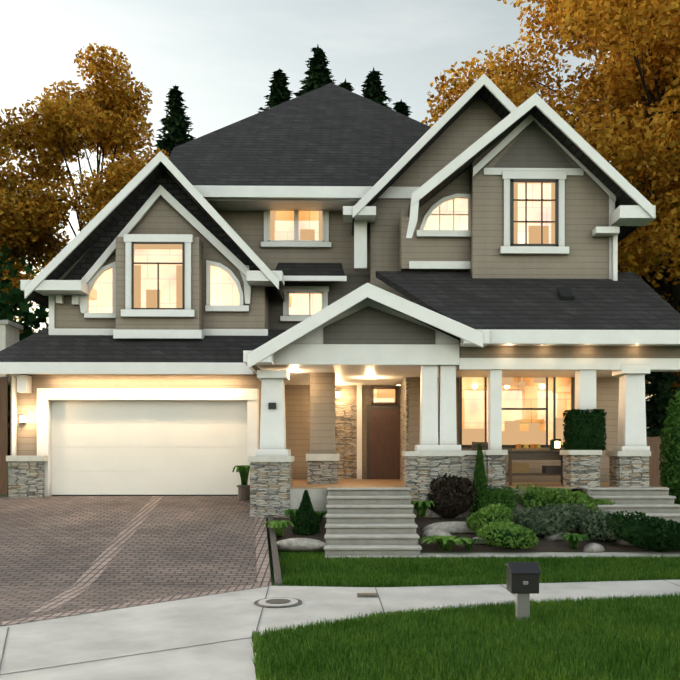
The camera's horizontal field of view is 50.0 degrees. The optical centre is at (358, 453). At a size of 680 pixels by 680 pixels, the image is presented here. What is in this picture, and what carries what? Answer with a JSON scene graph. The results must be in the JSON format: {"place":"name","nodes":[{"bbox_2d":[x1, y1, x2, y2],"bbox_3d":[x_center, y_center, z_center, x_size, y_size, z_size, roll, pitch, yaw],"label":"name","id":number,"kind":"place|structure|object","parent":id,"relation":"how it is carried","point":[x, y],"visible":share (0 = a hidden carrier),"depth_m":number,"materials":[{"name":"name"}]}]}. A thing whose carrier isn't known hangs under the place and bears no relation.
{"place":"outdoors","nodes":[
{"label":"outdoors","id":0,"kind":"place"},
{"bbox_2d":[0,320,22,384],"bbox_3d":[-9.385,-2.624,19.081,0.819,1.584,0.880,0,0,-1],"label":"neighboring house","id":1,"kind":"structure","parent":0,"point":[9,332],"depth_m":18.83,"materials":[{"name":"paint"}]},
{"bbox_2d":[0,496,266,626],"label":"driveway","id":2,"kind":"structure","parent":0,"point":[51,547],"depth_m":12.24,"materials":[{"name":"brown brick"}]},
{"bbox_2d":[29,496,162,613],"bbox_3d":[-4.162,1.431,12.629,0.271,0.893,8.232,0,0,-6],"label":"driveway band","id":3,"kind":"object","parent":2,"relation":"on","point":[87,579],"visible":0.91,"depth_m":11.41,"materials":[{"name":"brown brick"}]},
{"bbox_2d":[2,582,270,625],"bbox_3d":[-2.641,1.865,9.236,3.585,0.024,0.227,0,0,-43],"label":"driveway border","id":4,"kind":"object","parent":2,"relation":"on","point":[56,615],"visible":1,"depth_m":9.05,"materials":[{"name":"brown brick"}]},
{"bbox_2d":[237,485,249,499],"bbox_3d":[-2.575,0.878,16.393,0.340,0.330,0.323,0,0,-1],"label":"plant pot","id":5,"kind":"object","parent":2,"relation":"on","point":[243,492],"visible":0.83,"depth_m":16.28,"materials":[{"name":"brown ceramic"}]},
{"bbox_2d":[232,465,249,484],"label":"pot leaves","id":6,"kind":"object","parent":5,"relation":"on","point":[243,470],"visible":0.85,"depth_m":16.32,"materials":[{"name":"green plant"}]},
{"bbox_2d":[255,517,270,584],"bbox_3d":[-1.827,1.427,13.583,0.238,0.900,6.540,0,0,-9],"label":"driveway border","id":7,"kind":"object","parent":2,"relation":"on","point":[263,564],"visible":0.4,"depth_m":12.06,"materials":[{"name":"brown brick"}]},
{"bbox_2d":[0,0,651,427],"label":"sky","id":8,"kind":"structure","parent":0,"point":[222,55],"materials":[{"name":"white"}]},
{"bbox_2d":[0,579,679,679],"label":"sidewalk","id":9,"kind":"structure","parent":0,"point":[151,628],"depth_m":7.93,"materials":[{"name":"concrete"}]},
{"bbox_2d":[254,597,301,607],"bbox_3d":[-1.014,1.868,9.158,0.600,0.023,0.600,0,0,-1],"label":"manhole cover","id":10,"kind":"object","parent":9,"relation":"on","point":[279,602],"visible":1,"depth_m":9.07,"materials":[{"name":"metal"}]},
{"bbox_2d":[357,593,378,596],"bbox_3d":[0.118,1.871,9.637,0.280,0.016,0.240,0,0,-1],"label":"utility cover","id":11,"kind":"object","parent":9,"relation":"on","point":[367,595],"visible":0.93,"depth_m":9.59,"materials":[{"name":"metal"}]},
{"bbox_2d":[0,495,679,679],"bbox_3d":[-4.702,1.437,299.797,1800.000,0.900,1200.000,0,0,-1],"label":"ground","id":12,"kind":"structure","parent":0,"point":[271,571],"depth_m":10.73,"materials":[{"name":"green plant"}]},
{"bbox_2d":[0,256,37,333],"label":"tree","id":13,"kind":"object","parent":12,"relation":"on","point":[29,276],"visible":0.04,"depth_m":34.09,"materials":[{"name":"green plant"}]},
{"bbox_2d":[0,246,48,455],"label":"tree","id":14,"kind":"object","parent":12,"relation":"on","point":[29,320],"visible":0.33,"depth_m":21.55,"materials":[{"name":"green plant"}]},
{"bbox_2d":[0,106,74,332],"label":"tree","id":15,"kind":"object","parent":12,"relation":"on","point":[13,226],"visible":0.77,"depth_m":26.73,"materials":[{"name":"orange plant"}]},
{"bbox_2d":[11,43,168,311],"bbox_3d":[-10.491,-7.047,29.164,7.397,16.677,6.949,0,0,-1],"label":"tree","id":16,"kind":"object","parent":12,"relation":"on","point":[79,121],"visible":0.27,"depth_m":27.43,"materials":[{"name":"orange plant"}]},
{"bbox_2d":[148,85,195,159],"bbox_3d":[-8.266,-7.689,32.955,6.694,17.352,6.701,0,0,-1],"label":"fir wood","id":17,"kind":"object","parent":12,"relation":"on","point":[176,123],"visible":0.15,"depth_m":32.38,"materials":[{"name":"green plant"}]},
{"bbox_2d":[268,515,281,584],"bbox_3d":[-1.471,1.883,12.611,0.099,1.311,4.448,0,0,-8],"label":"drive edging","id":18,"kind":"object","parent":12,"relation":"on","point":[275,560],"visible":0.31,"depth_m":11.78,"materials":[{"name":"concrete"}]},
{"bbox_2d":[258,68,292,111],"bbox_3d":[-3.713,-8.342,33.730,6.631,18.658,6.710,0,0,-1],"label":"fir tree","id":19,"kind":"object","parent":12,"relation":"on","point":[280,93],"visible":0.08,"depth_m":33.53,"materials":[{"name":"green plant"}]},
{"bbox_2d":[266,517,326,543],"bbox_3d":[-1.231,1.480,13.815,1.260,0.409,2.000,0,0,-1],"label":"bed","id":20,"kind":"object","parent":12,"relation":"on","point":[287,533],"visible":0.17,"depth_m":13.69,"materials":[{"name":"brown soil"}]},
{"bbox_2d":[262,520,293,536],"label":"fern","id":21,"kind":"object","parent":20,"relation":"on","point":[278,526],"visible":1,"depth_m":13.35,"materials":[{"name":"green plant"}]},
{"bbox_2d":[280,509,298,524],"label":"fern","id":22,"kind":"object","parent":20,"relation":"on","point":[292,513],"visible":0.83,"depth_m":14.03,"materials":[{"name":"green plant"}]},
{"bbox_2d":[276,538,325,550],"bbox_3d":[-1.020,1.568,12.589,0.909,0.216,0.349,0,0,-1],"label":"rock","id":23,"kind":"object","parent":20,"relation":"on","point":[299,544],"visible":0.92,"depth_m":12.46,"materials":[{"name":"grey stone"}]},
{"bbox_2d":[292,490,320,534],"bbox_3d":[-0.993,1.104,13.738,0.550,0.843,0.573,0,0,-1],"label":"cone shrub","id":24,"kind":"object","parent":20,"relation":"on","point":[307,521],"visible":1,"depth_m":13.62,"materials":[{"name":"green plant"}]},
{"bbox_2d":[314,511,326,522],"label":"fern","id":25,"kind":"object","parent":20,"relation":"on","point":[319,515],"visible":0.83,"depth_m":14.24,"materials":[{"name":"green plant"}]},
{"bbox_2d":[293,45,336,96],"bbox_3d":[-1.908,-9.288,34.945,7.268,20.550,6.835,0,0,-1],"label":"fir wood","id":26,"kind":"object","parent":12,"relation":"on","point":[319,73],"visible":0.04,"depth_m":34.47,"materials":[{"name":"green plant"}]},
{"bbox_2d":[0,377,664,494],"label":"fences","id":27,"kind":"object","parent":12,"relation":"on","point":[653,443],"visible":0.23,"depth_m":17.30,"materials":[{"name":"brown wood"}]},
{"bbox_2d":[0,74,679,517],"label":"house","id":28,"kind":"structure","parent":12,"relation":"on","point":[446,290],"depth_m":17.15,"materials":[{"name":"beige wood"}]},
{"bbox_2d":[169,83,430,185],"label":"roof","id":29,"kind":"structure","parent":28,"relation":"on","point":[331,134],"depth_m":20.44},
{"bbox_2d":[472,439,562,485],"bbox_3d":[3.557,0.187,15.934,2.029,1.000,0.880,0,0,-1],"label":"porch furniture","id":30,"kind":"object","parent":28,"relation":"on","point":[532,452],"visible":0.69,"depth_m":15.64,"materials":[{"name":"brown wood"}]},
{"bbox_2d":[562,408,606,450],"bbox_3d":[4.672,-0.477,15.113,0.768,0.897,0.670,0,0,-1],"label":"hedge","id":31,"kind":"object","parent":28,"relation":"on","point":[586,430],"visible":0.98,"depth_m":14.85,"materials":[{"name":"green plant"}]},
{"bbox_2d":[338,78,354,91],"bbox_3d":[-0.580,-8.876,36.789,7.223,19.727,6.980,0,0,-1],"label":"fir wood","id":32,"kind":"object","parent":12,"relation":"on","point":[346,85],"depth_m":36.66,"materials":[{"name":"green plant"}]},
{"bbox_2d":[361,67,395,108],"bbox_3d":[0.864,-8.488,33.734,6.647,18.950,6.844,0,0,-1],"label":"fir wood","id":33,"kind":"object","parent":12,"relation":"on","point":[372,89],"visible":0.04,"depth_m":33.55,"materials":[{"name":"green plant"}]},
{"bbox_2d":[393,100,412,115],"bbox_3d":[2.080,-8.238,35.819,6.604,18.450,6.717,0,0,-1],"label":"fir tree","id":34,"kind":"object","parent":12,"relation":"on","point":[401,107],"visible":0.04,"depth_m":35.71,"materials":[{"name":"green plant"}]},
{"bbox_2d":[251,591,679,679],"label":"lawn blades","id":35,"kind":"object","parent":12,"relation":"on","point":[632,622],"visible":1,"depth_m":7.04,"materials":[{"name":"green plant"}]},
{"bbox_2d":[278,549,679,586],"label":"lawn grass blades","id":36,"kind":"object","parent":12,"relation":"on","point":[430,571],"visible":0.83,"depth_m":11.38,"materials":[{"name":"green plant"}]},
{"bbox_2d":[324,487,679,559],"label":"steps","id":37,"kind":"structure","parent":12,"relation":"on","point":[372,522],"depth_m":13.42,"materials":[{"name":"concrete"}]},
{"bbox_2d":[505,562,540,622],"bbox_3d":[1.833,1.550,8.161,0.340,0.673,0.307,0,0,-1],"label":"post box","id":38,"kind":"object","parent":12,"relation":"on","point":[522,581],"visible":0.83,"depth_m":8.05,"materials":[{"name":"black metal"}]},
{"bbox_2d":[414,517,679,551],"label":"bed","id":39,"kind":"object","parent":12,"relation":"on","point":[541,545],"depth_m":13.02,"materials":[{"name":"brown soil"}]},
{"bbox_2d":[411,500,440,516],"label":"fern","id":40,"kind":"object","parent":39,"relation":"on","point":[421,507],"visible":0.81,"depth_m":14.59,"materials":[{"name":"green plant"}]},
{"bbox_2d":[422,529,450,539],"bbox_3d":[1.454,1.497,13.487,0.571,0.186,0.387,0,0,-1],"label":"rock","id":41,"kind":"object","parent":39,"relation":"on","point":[430,532],"visible":0.52,"depth_m":13.39,"materials":[{"name":"grey stone"}]},
{"bbox_2d":[419,535,475,549],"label":"fern","id":42,"kind":"object","parent":39,"relation":"on","point":[445,542],"visible":1,"depth_m":12.64,"materials":[{"name":"green plant"}]},
{"bbox_2d":[421,521,475,533],"bbox_3d":[1.836,1.402,13.847,1.306,0.214,0.393,0,0,-1],"label":"boulder","id":43,"kind":"object","parent":39,"relation":"on","point":[452,527],"visible":0.62,"depth_m":13.71,"materials":[{"name":"grey stone"}]},
{"bbox_2d":[425,473,476,518],"bbox_3d":[1.832,0.816,14.735,1.146,1.003,0.794,0,0,41],"label":"smoke bush","id":44,"kind":"object","parent":39,"relation":"on","point":[453,497],"visible":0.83,"depth_m":14.48,"materials":[{"name":"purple plant"}]},
{"bbox_2d":[463,538,483,550],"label":"fern","id":45,"kind":"object","parent":39,"relation":"on","point":[468,546],"visible":0.56,"depth_m":12.72,"materials":[{"name":"green plant"}]},
{"bbox_2d":[468,443,487,515],"bbox_3d":[2.440,0.562,14.721,0.502,1.551,0.495,0,0,-1],"label":"columnar cedar","id":46,"kind":"object","parent":39,"relation":"on","point":[479,480],"visible":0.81,"depth_m":14.64,"materials":[{"name":"green plant"}]},
{"bbox_2d":[473,537,487,544],"bbox_3d":[2.212,1.577,13.209,0.659,0.152,0.363,0,0,-1],"label":"rock","id":47,"kind":"object","parent":39,"relation":"on","point":[481,543],"visible":0.25,"depth_m":13.05,"materials":[{"name":"grey stone"}]},
{"bbox_2d":[466,503,513,532],"bbox_3d":[2.427,1.221,13.675,0.862,0.637,1.050,0,0,-1],"label":"shrub","id":48,"kind":"object","parent":39,"relation":"on","point":[488,514],"visible":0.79,"depth_m":13.36,"materials":[{"name":"green plant"}]},
{"bbox_2d":[478,486,517,511],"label":"boxwood","id":49,"kind":"object","parent":39,"relation":"on","point":[507,498],"visible":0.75,"depth_m":14.51,"materials":[{"name":"green plant"}]},
{"bbox_2d":[474,521,538,548],"bbox_3d":[2.620,1.432,12.900,1.154,0.516,0.953,0,0,-1],"label":"low shrub","id":50,"kind":"object","parent":39,"relation":"on","point":[510,535],"visible":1,"depth_m":12.62,"materials":[{"name":"green plant"}]},
{"bbox_2d":[516,499,539,508],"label":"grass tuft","id":51,"kind":"object","parent":39,"relation":"on","point":[533,500],"visible":0.17,"depth_m":14.57,"materials":[{"name":"green plant"}]},
{"bbox_2d":[515,484,571,509],"bbox_3d":[3.746,0.959,14.717,1.197,0.718,0.727,0,0,-1],"label":"green shrub","id":52,"kind":"object","parent":39,"relation":"on","point":[544,497],"visible":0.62,"depth_m":14.54,"materials":[{"name":"green plant"}]},
{"bbox_2d":[510,502,589,536],"bbox_3d":[3.563,1.248,13.782,1.722,0.615,1.141,0,0,-1],"label":"juniper","id":53,"kind":"object","parent":39,"relation":"on","point":[542,521],"visible":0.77,"depth_m":13.44,"materials":[{"name":"green plant"}]},
{"bbox_2d":[543,532,571,540],"bbox_3d":[3.674,1.504,13.449,0.563,0.184,0.380,0,0,-27],"label":"rock","id":54,"kind":"object","parent":39,"relation":"on","point":[555,537],"visible":0.35,"depth_m":13.28,"materials":[{"name":"grey stone"}]},
{"bbox_2d":[558,533,589,548],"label":"fern","id":55,"kind":"object","parent":39,"relation":"on","point":[573,539],"visible":0.96,"depth_m":12.78,"materials":[{"name":"green plant"}]},
{"bbox_2d":[559,490,614,512],"bbox_3d":[4.491,1.073,14.413,1.106,0.668,1.094,0,0,-1],"label":"green shrub","id":56,"kind":"object","parent":39,"relation":"on","point":[576,497],"visible":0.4,"depth_m":14.12,"materials":[{"name":"green plant"}]},
{"bbox_2d":[583,543,604,552],"bbox_3d":[4.121,1.656,12.797,0.395,0.158,0.314,0,0,-1],"label":"rock","id":57,"kind":"object","parent":39,"relation":"on","point":[594,548],"visible":0.9,"depth_m":12.70,"materials":[{"name":"grey stone"}]},
{"bbox_2d":[573,508,623,541],"bbox_3d":[4.497,1.304,13.260,1.191,0.625,0.932,0,0,-1],"label":"shrub","id":58,"kind":"object","parent":39,"relation":"on","point":[592,526],"visible":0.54,"depth_m":13.14,"materials":[{"name":"green plant"}]},
{"bbox_2d":[615,539,634,545],"bbox_3d":[4.911,1.533,13.151,0.552,0.257,0.435,0,0,-1],"label":"rock","id":59,"kind":"object","parent":39,"relation":"on","point":[620,542],"visible":0.27,"depth_m":13.02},
{"bbox_2d":[604,510,679,550],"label":"dark shrub","id":60,"kind":"object","parent":39,"relation":"on","point":[653,533],"visible":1,"depth_m":12.53,"materials":[{"name":"green plant"}]},
{"bbox_2d":[421,0,679,400],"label":"tree","id":61,"kind":"object","parent":12,"relation":"on","point":[639,40],"visible":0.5,"depth_m":20.82,"materials":[{"name":"orange plant"}]},
{"bbox_2d":[645,372,679,436],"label":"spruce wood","id":62,"kind":"object","parent":12,"relation":"on","point":[660,387],"visible":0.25,"depth_m":20.24,"materials":[{"name":"green plant"}]},
{"bbox_2d":[658,391,679,504],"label":"tall shrub","id":63,"kind":"object","parent":12,"relation":"on","point":[670,464],"visible":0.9,"depth_m":15.01,"materials":[{"name":"green plant"}]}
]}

